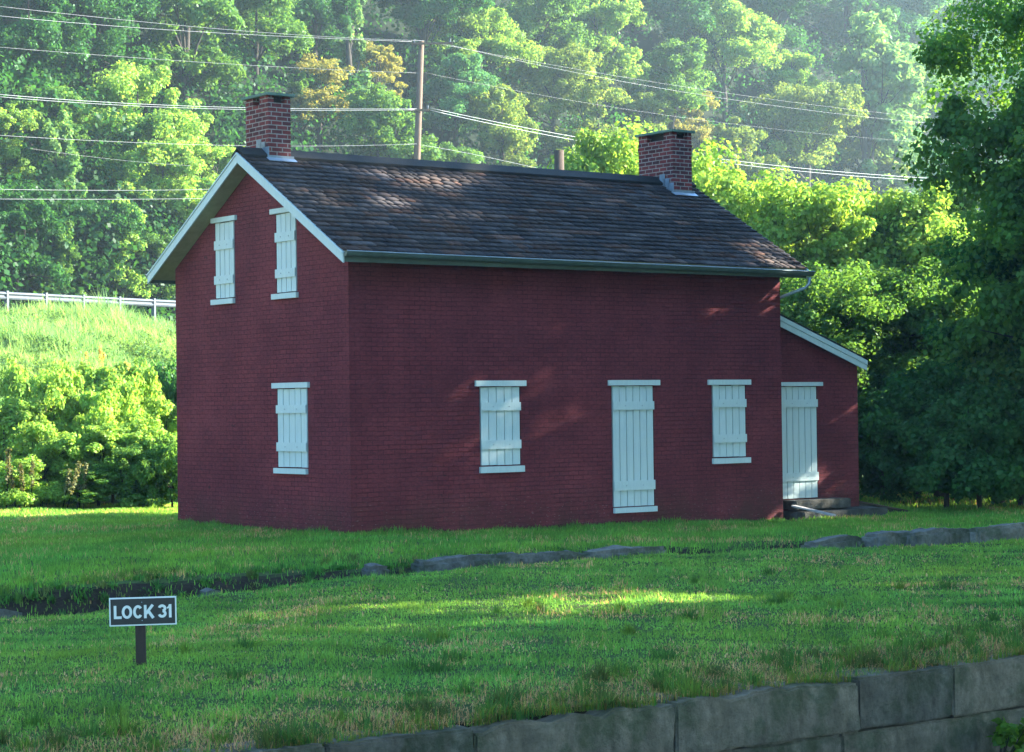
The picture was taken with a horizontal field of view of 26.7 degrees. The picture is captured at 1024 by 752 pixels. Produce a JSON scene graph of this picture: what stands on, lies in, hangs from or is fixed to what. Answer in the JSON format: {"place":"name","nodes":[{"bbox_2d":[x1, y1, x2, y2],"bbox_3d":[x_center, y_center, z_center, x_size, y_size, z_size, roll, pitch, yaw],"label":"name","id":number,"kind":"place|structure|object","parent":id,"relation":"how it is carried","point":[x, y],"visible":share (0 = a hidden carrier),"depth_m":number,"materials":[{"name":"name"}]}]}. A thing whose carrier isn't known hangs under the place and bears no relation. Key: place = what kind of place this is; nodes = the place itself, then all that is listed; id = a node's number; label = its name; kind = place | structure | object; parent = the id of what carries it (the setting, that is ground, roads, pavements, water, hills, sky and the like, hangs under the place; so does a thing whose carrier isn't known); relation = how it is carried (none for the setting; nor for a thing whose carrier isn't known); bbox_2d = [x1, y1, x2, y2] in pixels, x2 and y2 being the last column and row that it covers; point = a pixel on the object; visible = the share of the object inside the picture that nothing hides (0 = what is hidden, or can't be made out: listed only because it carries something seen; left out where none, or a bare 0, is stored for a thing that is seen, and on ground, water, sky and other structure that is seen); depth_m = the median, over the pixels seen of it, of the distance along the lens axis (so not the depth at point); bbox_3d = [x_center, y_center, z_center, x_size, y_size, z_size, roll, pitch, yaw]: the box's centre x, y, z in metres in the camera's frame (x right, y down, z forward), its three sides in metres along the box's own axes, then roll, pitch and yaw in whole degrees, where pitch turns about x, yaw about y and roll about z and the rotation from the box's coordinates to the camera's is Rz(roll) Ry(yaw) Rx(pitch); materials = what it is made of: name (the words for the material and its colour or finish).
{"place":"outdoors","nodes":[
{"label":"outdoors","id":0,"kind":"place"},
{"bbox_2d":[0,0,1023,751],"bbox_3d":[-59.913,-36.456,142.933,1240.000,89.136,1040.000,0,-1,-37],"label":"ground","id":1,"kind":"structure","parent":0,"point":[64,600],"depth_m":26.00,"materials":[{"name":"green plant"}]},
{"bbox_2d":[0,103,42,183],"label":"hillside tree","id":2,"kind":"object","parent":1,"relation":"on","point":[11,152],"visible":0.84,"depth_m":100.79,"materials":[{"name":"green plant"}]},
{"bbox_2d":[0,356,45,460],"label":"leafy bush","id":3,"kind":"object","parent":1,"relation":"on","point":[17,381],"visible":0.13,"depth_m":51.60,"materials":[{"name":"green plant"}]},
{"bbox_2d":[0,398,57,504],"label":"leafy bush","id":4,"kind":"object","parent":1,"relation":"on","point":[9,424],"visible":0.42,"depth_m":48.63,"materials":[{"name":"green plant"}]},
{"bbox_2d":[0,454,68,508],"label":"leafy bush","id":5,"kind":"object","parent":1,"relation":"on","point":[41,491],"visible":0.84,"depth_m":46.17,"materials":[{"name":"green plant"}]},
{"bbox_2d":[0,182,71,305],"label":"hillside tree","id":6,"kind":"object","parent":1,"relation":"on","point":[13,205],"visible":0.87,"depth_m":92.44,"materials":[{"name":"green plant"}]},
{"bbox_2d":[0,365,87,504],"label":"leafy bush","id":7,"kind":"object","parent":1,"relation":"on","point":[50,390],"visible":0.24,"depth_m":49.11,"materials":[{"name":"green plant"}]},
{"bbox_2d":[0,0,96,144],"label":"hillside tree","id":8,"kind":"object","parent":1,"relation":"on","point":[47,37],"visible":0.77,"depth_m":108.70,"materials":[{"name":"green plant"}]},
{"bbox_2d":[3,418,93,506],"bbox_3d":[-10.328,2.094,47.742,2.512,2.337,1.909,-1,-1,30],"label":"leafy bush","id":9,"kind":"object","parent":1,"relation":"on","point":[54,451],"visible":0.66,"depth_m":47.25,"materials":[{"name":"green plant"}]},
{"bbox_2d":[7,84,89,180],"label":"hillside tree","id":10,"kind":"object","parent":1,"relation":"on","point":[66,93],"visible":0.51,"depth_m":104.65,"materials":[{"name":"green plant"}]},
{"bbox_2d":[34,219,86,305],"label":"hillside tree","id":11,"kind":"object","parent":1,"relation":"on","point":[59,243],"visible":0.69,"depth_m":94.53,"materials":[{"name":"green plant"}]},
{"bbox_2d":[37,110,87,198],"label":"hillside tree","id":12,"kind":"object","parent":1,"relation":"on","point":[68,161],"visible":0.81,"depth_m":100.96,"materials":[{"name":"green plant"}]},
{"bbox_2d":[0,0,161,99],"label":"hillside tree","id":13,"kind":"object","parent":1,"relation":"on","point":[125,11],"visible":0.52,"depth_m":113.50,"materials":[{"name":"green plant"}]},
{"bbox_2d":[51,469,121,507],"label":"leafy bush","id":14,"kind":"object","parent":1,"relation":"on","point":[90,494],"visible":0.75,"depth_m":46.41,"materials":[{"name":"green plant"}]},
{"bbox_2d":[0,288,175,408],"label":"tall grass","id":15,"kind":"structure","parent":1,"relation":"on","point":[116,318],"depth_m":72.53,"materials":[{"name":"green plant"}]},
{"bbox_2d":[0,291,175,322],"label":"guardrail","id":16,"kind":"object","parent":1,"relation":"on","point":[152,303],"visible":0.09,"depth_m":79.34,"materials":[{"name":"metal"}]},
{"bbox_2d":[52,373,145,503],"bbox_3d":[-9.248,1.727,49.444,2.903,3.661,2.691,-1,-1,29],"label":"leafy bush","id":17,"kind":"object","parent":1,"relation":"on","point":[102,405],"visible":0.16,"depth_m":49.14,"materials":[{"name":"green plant"}]},
{"bbox_2d":[54,198,144,304],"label":"hillside tree","id":18,"kind":"object","parent":1,"relation":"on","point":[121,225],"visible":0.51,"depth_m":97.28,"materials":[{"name":"green plant"}]},
{"bbox_2d":[55,421,146,506],"bbox_3d":[-9.243,2.130,47.879,1.944,2.248,2.090,0,-1,-33],"label":"leafy bush","id":19,"kind":"object","parent":1,"relation":"on","point":[100,441],"visible":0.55,"depth_m":47.37,"materials":[{"name":"green plant"}]},
{"bbox_2d":[76,360,139,496],"bbox_3d":[-9.964,1.565,51.870,2.145,3.904,1.995,-1,-1,27],"label":"leafy bush","id":20,"kind":"object","parent":1,"relation":"on","point":[102,373],"visible":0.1,"depth_m":51.67,"materials":[{"name":"green plant"}]},
{"bbox_2d":[102,197,151,310],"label":"hillside tree","id":21,"kind":"object","parent":1,"relation":"on","point":[139,282],"visible":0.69,"depth_m":97.78,"materials":[{"name":"green plant"}]},
{"bbox_2d":[86,445,172,508],"bbox_3d":[-8.395,2.331,47.190,2.237,1.673,1.700,-1,-1,3],"label":"leafy bush","id":22,"kind":"object","parent":1,"relation":"on","point":[121,462],"visible":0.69,"depth_m":46.68,"materials":[{"name":"green plant"}]},
{"bbox_2d":[108,356,166,427],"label":"leafy bush","id":23,"kind":"object","parent":1,"relation":"on","point":[145,383],"visible":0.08,"depth_m":51.50,"materials":[{"name":"green plant"}]},
{"bbox_2d":[66,59,214,179],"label":"hillside tree","id":24,"kind":"object","parent":1,"relation":"on","point":[122,83],"visible":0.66,"depth_m":107.73,"materials":[{"name":"green plant"}]},
{"bbox_2d":[109,596,176,665],"bbox_3d":[-3.369,2.458,19.752,0.606,0.877,0.112,-1,0,-6],"label":"lock sign","id":25,"kind":"object","parent":1,"relation":"on","point":[139,613],"visible":0.99,"depth_m":19.71,"materials":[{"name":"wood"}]},
{"bbox_2d":[115,413,176,501],"bbox_3d":[-7.946,2.058,48.391,1.844,2.457,2.427,-1,-1,-1],"label":"leafy bush","id":26,"kind":"object","parent":1,"relation":"on","point":[150,432],"visible":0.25,"depth_m":47.80,"materials":[{"name":"green plant"}]},
{"bbox_2d":[98,137,206,230],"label":"hillside tree","id":27,"kind":"object","parent":1,"relation":"on","point":[177,153],"visible":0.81,"depth_m":103.35,"materials":[{"name":"green plant"}]},
{"bbox_2d":[129,228,175,318],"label":"hillside tree","id":28,"kind":"object","parent":1,"relation":"on","point":[155,246],"visible":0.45,"depth_m":99.08,"materials":[{"name":"green plant"}]},
{"bbox_2d":[128,432,177,507],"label":"leafy bush","id":29,"kind":"object","parent":1,"relation":"on","point":[166,447],"visible":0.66,"depth_m":46.80,"materials":[{"name":"green plant"}]},
{"bbox_2d":[133,396,176,435],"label":"leafy bush","id":30,"kind":"object","parent":1,"relation":"on","point":[165,411],"visible":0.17,"depth_m":49.33,"materials":[{"name":"green plant"}]},
{"bbox_2d":[147,356,176,499],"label":"leafy bush","id":31,"kind":"object","parent":1,"relation":"on","point":[167,379],"visible":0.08,"depth_m":52.71,"materials":[{"name":"green plant"}]},
{"bbox_2d":[121,0,246,110],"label":"hillside tree","id":32,"kind":"object","parent":1,"relation":"on","point":[197,15],"visible":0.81,"depth_m":118.78,"materials":[{"name":"green plant"}]},
{"bbox_2d":[188,137,244,195],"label":"hillside tree","id":33,"kind":"object","parent":1,"relation":"on","point":[223,154],"visible":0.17,"depth_m":110.55,"materials":[{"name":"green plant"}]},
{"bbox_2d":[182,0,314,94],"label":"hillside tree","id":34,"kind":"object","parent":1,"relation":"on","point":[275,43],"visible":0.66,"depth_m":124.06,"materials":[{"name":"green plant"}]},
{"bbox_2d":[270,0,358,83],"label":"hillside tree","id":35,"kind":"object","parent":1,"relation":"on","point":[325,13],"visible":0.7,"depth_m":131.58,"materials":[{"name":"green plant"}]},
{"bbox_2d":[290,52,355,152],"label":"hillside tree","id":36,"kind":"object","parent":1,"relation":"on","point":[326,76],"visible":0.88,"depth_m":125.70,"materials":[{"name":"green plant"}]},
{"bbox_2d":[331,0,371,94],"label":"hillside tree","id":37,"kind":"object","parent":1,"relation":"on","point":[354,50],"visible":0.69,"depth_m":131.93,"materials":[{"name":"green plant"}]},
{"bbox_2d":[343,40,408,98],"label":"hillside tree","id":38,"kind":"object","parent":1,"relation":"on","point":[377,53],"visible":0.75,"depth_m":133.33,"materials":[{"name":"yellow plant"}]},
{"bbox_2d":[338,82,446,160],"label":"hillside tree","id":39,"kind":"object","parent":1,"relation":"on","point":[379,123],"visible":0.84,"depth_m":123.53,"materials":[{"name":"green plant"}]},
{"bbox_2d":[407,38,451,159],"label":"utility pole","id":40,"kind":"object","parent":1,"relation":"on","point":[418,124],"visible":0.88,"depth_m":97.87,"materials":[{"name":"brown wood"}]},
{"bbox_2d":[372,0,494,103],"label":"hillside tree","id":41,"kind":"object","parent":1,"relation":"on","point":[412,13],"visible":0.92,"depth_m":139.09,"materials":[{"name":"green plant"}]},
{"bbox_2d":[406,52,498,147],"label":"hillside tree","id":42,"kind":"object","parent":1,"relation":"on","point":[469,70],"visible":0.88,"depth_m":137.09,"materials":[{"name":"green plant"}]},
{"bbox_2d":[411,552,519,573],"bbox_3d":[-0.638,2.683,30.026,1.737,0.417,0.502,0,-1,-35],"label":"ledge stone","id":43,"kind":"object","parent":1,"relation":"on","point":[439,564],"visible":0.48,"depth_m":29.80,"materials":[{"name":"grey stone"}]},
{"bbox_2d":[418,2,545,129],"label":"hillside tree","id":44,"kind":"object","parent":1,"relation":"on","point":[502,42],"visible":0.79,"depth_m":142.39,"materials":[{"name":"green plant"}]},
{"bbox_2d":[458,79,538,163],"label":"hillside tree","id":45,"kind":"object","parent":1,"relation":"on","point":[492,104],"visible":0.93,"depth_m":136.71,"materials":[{"name":"green plant"}]},
{"bbox_2d":[145,92,867,533],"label":"brick house","id":46,"kind":"structure","parent":1,"relation":"on","point":[369,342],"depth_m":37.65,"materials":[{"name":"red brick"}]},
{"bbox_2d":[210,215,236,304],"bbox_3d":[-5.046,-2.035,38.034,0.140,1.535,0.870,0,-1,-37],"label":"window","id":47,"kind":"structure","parent":46,"relation":"in","point":[224,245],"depth_m":38.00,"materials":[{"name":"white paint"}]},
{"bbox_2d":[269,207,298,299],"bbox_3d":[-3.801,-2.073,36.400,0.140,1.535,0.880,0,-1,-37],"label":"window","id":48,"kind":"structure","parent":46,"relation":"in","point":[286,227],"depth_m":36.36,"materials":[{"name":"white paint"}]},
{"bbox_2d":[271,382,309,473],"bbox_3d":[-3.682,0.876,36.251,0.140,1.530,1.150,0,-1,-37],"label":"window","id":49,"kind":"structure","parent":46,"relation":"in","point":[292,407],"depth_m":36.20,"materials":[{"name":"white paint"}]},
{"bbox_2d":[475,380,526,472],"bbox_3d":[-0.205,0.858,36.675,1.065,1.560,0.140,0,-1,-37],"label":"window","id":50,"kind":"structure","parent":46,"relation":"in","point":[500,442],"depth_m":36.64,"materials":[{"name":"white paint"}]},
{"bbox_2d":[608,380,659,512],"bbox_3d":[2.169,1.250,38.474,1.190,2.355,0.140,0,-1,-37],"label":"door","id":51,"kind":"structure","parent":46,"relation":"in","point":[633,481],"depth_m":38.42,"materials":[{"name":"white paint"}]},
{"bbox_2d":[707,380,750,463],"bbox_3d":[4.003,0.841,39.881,1.055,1.545,0.140,0,-1,-37],"label":"window","id":52,"kind":"structure","parent":46,"relation":"in","point":[729,438],"depth_m":39.85,"materials":[{"name":"white paint"}]},
{"bbox_2d":[781,382,822,498],"bbox_3d":[5.539,1.240,41.673,1.230,2.243,0.135,0,-1,-37],"label":"door","id":53,"kind":"structure","parent":46,"relation":"in","point":[799,401],"depth_m":41.66,"materials":[{"name":"white paint"}]},
{"bbox_2d":[479,135,535,167],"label":"hillside tree","id":54,"kind":"object","parent":1,"relation":"on","point":[519,158],"visible":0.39,"depth_m":137.11,"materials":[{"name":"green plant"}]},
{"bbox_2d":[0,0,1018,324],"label":"hillside woods","id":55,"kind":"object","parent":1,"relation":"on","point":[84,274],"visible":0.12,"depth_m":108.01,"materials":[{"name":"green plant"}]},
{"bbox_2d":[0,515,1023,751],"bbox_3d":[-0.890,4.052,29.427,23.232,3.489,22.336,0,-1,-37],"label":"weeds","id":56,"kind":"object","parent":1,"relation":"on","point":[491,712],"visible":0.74,"depth_m":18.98,"materials":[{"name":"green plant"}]},
{"bbox_2d":[498,0,598,99],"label":"hillside tree","id":57,"kind":"object","parent":1,"relation":"on","point":[532,18],"visible":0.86,"depth_m":151.28,"materials":[{"name":"green plant"}]},
{"bbox_2d":[495,40,604,163],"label":"hillside tree","id":58,"kind":"object","parent":1,"relation":"on","point":[573,56],"visible":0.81,"depth_m":146.63,"materials":[{"name":"green plant"}]},
{"bbox_2d":[535,75,642,163],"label":"hillside tree","id":59,"kind":"object","parent":1,"relation":"on","point":[587,94],"visible":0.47,"depth_m":146.02,"materials":[{"name":"green plant"}]},
{"bbox_2d":[164,653,1023,751],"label":"stone retaining wall","id":60,"kind":"structure","parent":1,"relation":"on","point":[960,706],"depth_m":18.64,"materials":[{"name":"stone"}]},
{"bbox_2d":[987,717,1023,751],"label":"wall plant","id":61,"kind":"object","parent":60,"relation":"attached to","point":[1006,734],"depth_m":19.98,"materials":[{"name":"green plant"}]},
{"bbox_2d":[541,0,650,134],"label":"hillside tree","id":62,"kind":"object","parent":1,"relation":"on","point":[612,16],"visible":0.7,"depth_m":155.60,"materials":[{"name":"green plant"}]},
{"bbox_2d":[547,113,657,174],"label":"leafy tree","id":63,"kind":"object","parent":1,"relation":"on","point":[605,155],"visible":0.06,"depth_m":61.06,"materials":[{"name":"green plant"}]},
{"bbox_2d":[583,545,665,558],"bbox_3d":[1.646,2.698,31.794,1.547,0.417,0.459,0,-1,-37],"label":"ledge stone","id":64,"kind":"object","parent":1,"relation":"on","point":[608,551],"visible":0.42,"depth_m":31.62,"materials":[{"name":"grey stone"}]},
{"bbox_2d":[620,91,676,133],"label":"hillside tree","id":65,"kind":"object","parent":1,"relation":"on","point":[648,104],"visible":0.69,"depth_m":156.31,"materials":[{"name":"green plant"}]},
{"bbox_2d":[618,36,716,128],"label":"hillside tree","id":66,"kind":"object","parent":1,"relation":"on","point":[678,68],"visible":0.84,"depth_m":158.79,"materials":[{"name":"green plant"}]},
{"bbox_2d":[619,0,735,44],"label":"hillside tree","id":67,"kind":"object","parent":1,"relation":"on","point":[681,19],"visible":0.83,"depth_m":169.64,"materials":[{"name":"green plant"}]},
{"bbox_2d":[666,90,728,157],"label":"hillside tree","id":68,"kind":"object","parent":1,"relation":"on","point":[700,134],"visible":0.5,"depth_m":161.27,"materials":[{"name":"green plant"}]},
{"bbox_2d":[652,0,785,127],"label":"hillside tree","id":69,"kind":"object","parent":1,"relation":"on","point":[742,27],"visible":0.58,"depth_m":171.54,"materials":[{"name":"green plant"}]},
{"bbox_2d":[692,136,797,256],"bbox_3d":[5.599,-1.493,60.139,6.008,10.279,7.375,-1,-1,-14],"label":"leafy tree","id":70,"kind":"object","parent":1,"relation":"on","point":[704,171],"visible":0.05,"depth_m":58.99,"materials":[{"name":"green plant"}]},
{"bbox_2d":[704,116,789,191],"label":"hillside tree","id":71,"kind":"object","parent":1,"relation":"on","point":[744,137],"visible":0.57,"depth_m":161.68,"materials":[{"name":"green plant"}]},
{"bbox_2d":[737,0,831,90],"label":"hillside tree","id":72,"kind":"object","parent":1,"relation":"on","point":[792,36],"visible":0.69,"depth_m":184.37,"materials":[{"name":"green plant"}]},
{"bbox_2d":[759,49,828,93],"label":"hillside tree","id":73,"kind":"object","parent":1,"relation":"on","point":[790,74],"visible":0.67,"depth_m":183.51,"materials":[{"name":"green plant"}]},
{"bbox_2d":[698,168,896,283],"bbox_3d":[6.844,-1.001,56.663,7.040,9.053,5.557,-1,-1,30],"label":"leafy tree","id":74,"kind":"object","parent":1,"relation":"on","point":[774,232],"visible":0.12,"depth_m":56.07,"materials":[{"name":"green plant"}]},
{"bbox_2d":[731,80,870,187],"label":"hillside tree","id":75,"kind":"object","parent":1,"relation":"on","point":[814,122],"visible":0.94,"depth_m":173.05,"materials":[{"name":"green plant"}]},
{"bbox_2d":[752,166,908,352],"bbox_3d":[8.066,-0.995,56.406,5.631,8.933,6.578,-1,-1,31],"label":"leafy tree","id":76,"kind":"object","parent":1,"relation":"on","point":[824,205],"visible":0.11,"depth_m":55.20,"materials":[{"name":"green plant"}]},
{"bbox_2d":[783,506,887,519],"bbox_3d":[6.224,2.739,41.661,2.313,0.355,0.697,0,-1,-37],"label":"stone step","id":77,"kind":"object","parent":1,"relation":"on","point":[841,512],"visible":0.38,"depth_m":41.38,"materials":[{"name":"stone"}]},
{"bbox_2d":[783,497,850,509],"bbox_3d":[5.825,2.459,41.492,1.504,0.190,0.497,0,-1,-37],"label":"stone step","id":78,"kind":"object","parent":77,"relation":"on","point":[823,503],"visible":0.9,"depth_m":41.27,"materials":[{"name":"stone"}]},
{"bbox_2d":[780,261,910,454],"bbox_3d":[6.941,0.275,50.682,4.619,6.010,5.852,-1,-1,-14],"label":"leafy tree","id":79,"kind":"object","parent":1,"relation":"on","point":[824,294],"visible":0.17,"depth_m":49.59,"materials":[{"name":"green plant"}]},
{"bbox_2d":[788,0,911,78],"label":"hillside tree","id":80,"kind":"object","parent":1,"relation":"on","point":[826,19],"visible":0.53,"depth_m":205.67,"materials":[{"name":"green plant"}]},
{"bbox_2d":[820,110,915,199],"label":"hillside tree","id":81,"kind":"object","parent":1,"relation":"on","point":[854,151],"visible":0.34,"depth_m":183.14,"materials":[{"name":"green plant"}]},
{"bbox_2d":[831,8,924,202],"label":"hillside tree","id":82,"kind":"object","parent":1,"relation":"on","point":[886,75],"visible":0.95,"depth_m":181.10,"materials":[{"name":"green plant"}]},
{"bbox_2d":[794,256,980,496],"bbox_3d":[8.745,0.170,51.905,5.809,6.153,4.732,-1,-1,35],"label":"leafy tree","id":83,"kind":"object","parent":1,"relation":"on","point":[902,340],"visible":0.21,"depth_m":50.86,"materials":[{"name":"green plant"}]},
{"bbox_2d":[786,176,990,352],"bbox_3d":[9.714,-0.939,56.912,6.818,8.811,5.554,-1,-1,24],"label":"leafy tree","id":84,"kind":"object","parent":1,"relation":"on","point":[896,205],"visible":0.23,"depth_m":55.83,"materials":[{"name":"green plant"}]},
{"bbox_2d":[858,386,922,502],"bbox_3d":[8.031,1.743,48.870,2.673,3.134,3.517,-1,-1,9],"label":"dark bush","id":85,"kind":"object","parent":1,"relation":"on","point":[870,460],"visible":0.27,"depth_m":48.65,"materials":[{"name":"green plant"}]},
{"bbox_2d":[829,191,987,353],"bbox_3d":[11.810,-0.799,58.055,6.807,8.455,5.372,0,-1,-38],"label":"leafy tree","id":86,"kind":"object","parent":1,"relation":"on","point":[884,230],"visible":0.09,"depth_m":56.16,"materials":[{"name":"green plant"}]},
{"bbox_2d":[853,39,973,139],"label":"hillside tree","id":87,"kind":"object","parent":1,"relation":"on","point":[917,110],"visible":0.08,"depth_m":191.82,"materials":[{"name":"green plant"}]},
{"bbox_2d":[873,273,978,498],"bbox_3d":[10.127,0.379,51.321,4.607,5.638,5.382,-1,-1,27],"label":"leafy tree","id":88,"kind":"object","parent":1,"relation":"on","point":[936,494],"visible":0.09,"depth_m":50.47,"materials":[{"name":"green plant"}]},
{"bbox_2d":[906,527,969,545],"bbox_3d":[6.725,2.565,33.780,1.562,0.419,0.537,0,-1,-35],"label":"ledge stone","id":89,"kind":"object","parent":1,"relation":"on","point":[936,536],"visible":0.54,"depth_m":33.45,"materials":[{"name":"grey stone"}]},
{"bbox_2d":[860,376,1023,508],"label":"dark bush","id":90,"kind":"object","parent":1,"relation":"on","point":[940,455],"visible":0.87,"depth_m":44.24,"materials":[{"name":"green plant"}]},
{"bbox_2d":[874,0,1010,69],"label":"hillside tree","id":91,"kind":"object","parent":1,"relation":"on","point":[914,14],"visible":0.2,"depth_m":220.68,"materials":[{"name":"green plant"}]},
{"bbox_2d":[877,359,1011,507],"bbox_3d":[9.229,1.469,45.366,2.886,3.681,2.685,-1,-1,-13],"label":"dark bush","id":92,"kind":"object","parent":1,"relation":"on","point":[896,461],"visible":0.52,"depth_m":45.36,"materials":[{"name":"green plant"}]},
{"bbox_2d":[874,227,1023,505],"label":"leafy tree","id":93,"kind":"object","parent":1,"relation":"on","point":[892,398],"visible":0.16,"depth_m":46.44,"materials":[{"name":"green plant"}]},
{"bbox_2d":[892,82,1023,401],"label":"leafy tree","id":94,"kind":"object","parent":1,"relation":"on","point":[954,122],"visible":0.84,"depth_m":45.05,"materials":[{"name":"green plant"}]},
{"bbox_2d":[911,0,1023,261],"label":"shade tree","id":95,"kind":"object","parent":1,"relation":"on","point":[1008,24],"visible":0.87,"depth_m":46.98,"materials":[{"name":"green plant"}]},
{"bbox_2d":[914,52,1023,169],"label":"hillside tree","id":96,"kind":"object","parent":1,"relation":"on","point":[971,84],"visible":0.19,"depth_m":212.23,"materials":[{"name":"green plant"}]},
{"bbox_2d":[932,362,1023,506],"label":"dark bush","id":97,"kind":"object","parent":1,"relation":"on","point":[1004,453],"visible":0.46,"depth_m":44.32,"materials":[{"name":"green plant"}]},
{"bbox_2d":[967,522,1023,542],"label":"ledge stone","id":98,"kind":"object","parent":1,"relation":"on","point":[1000,531],"visible":0.53,"depth_m":33.91,"materials":[{"name":"grey stone"}]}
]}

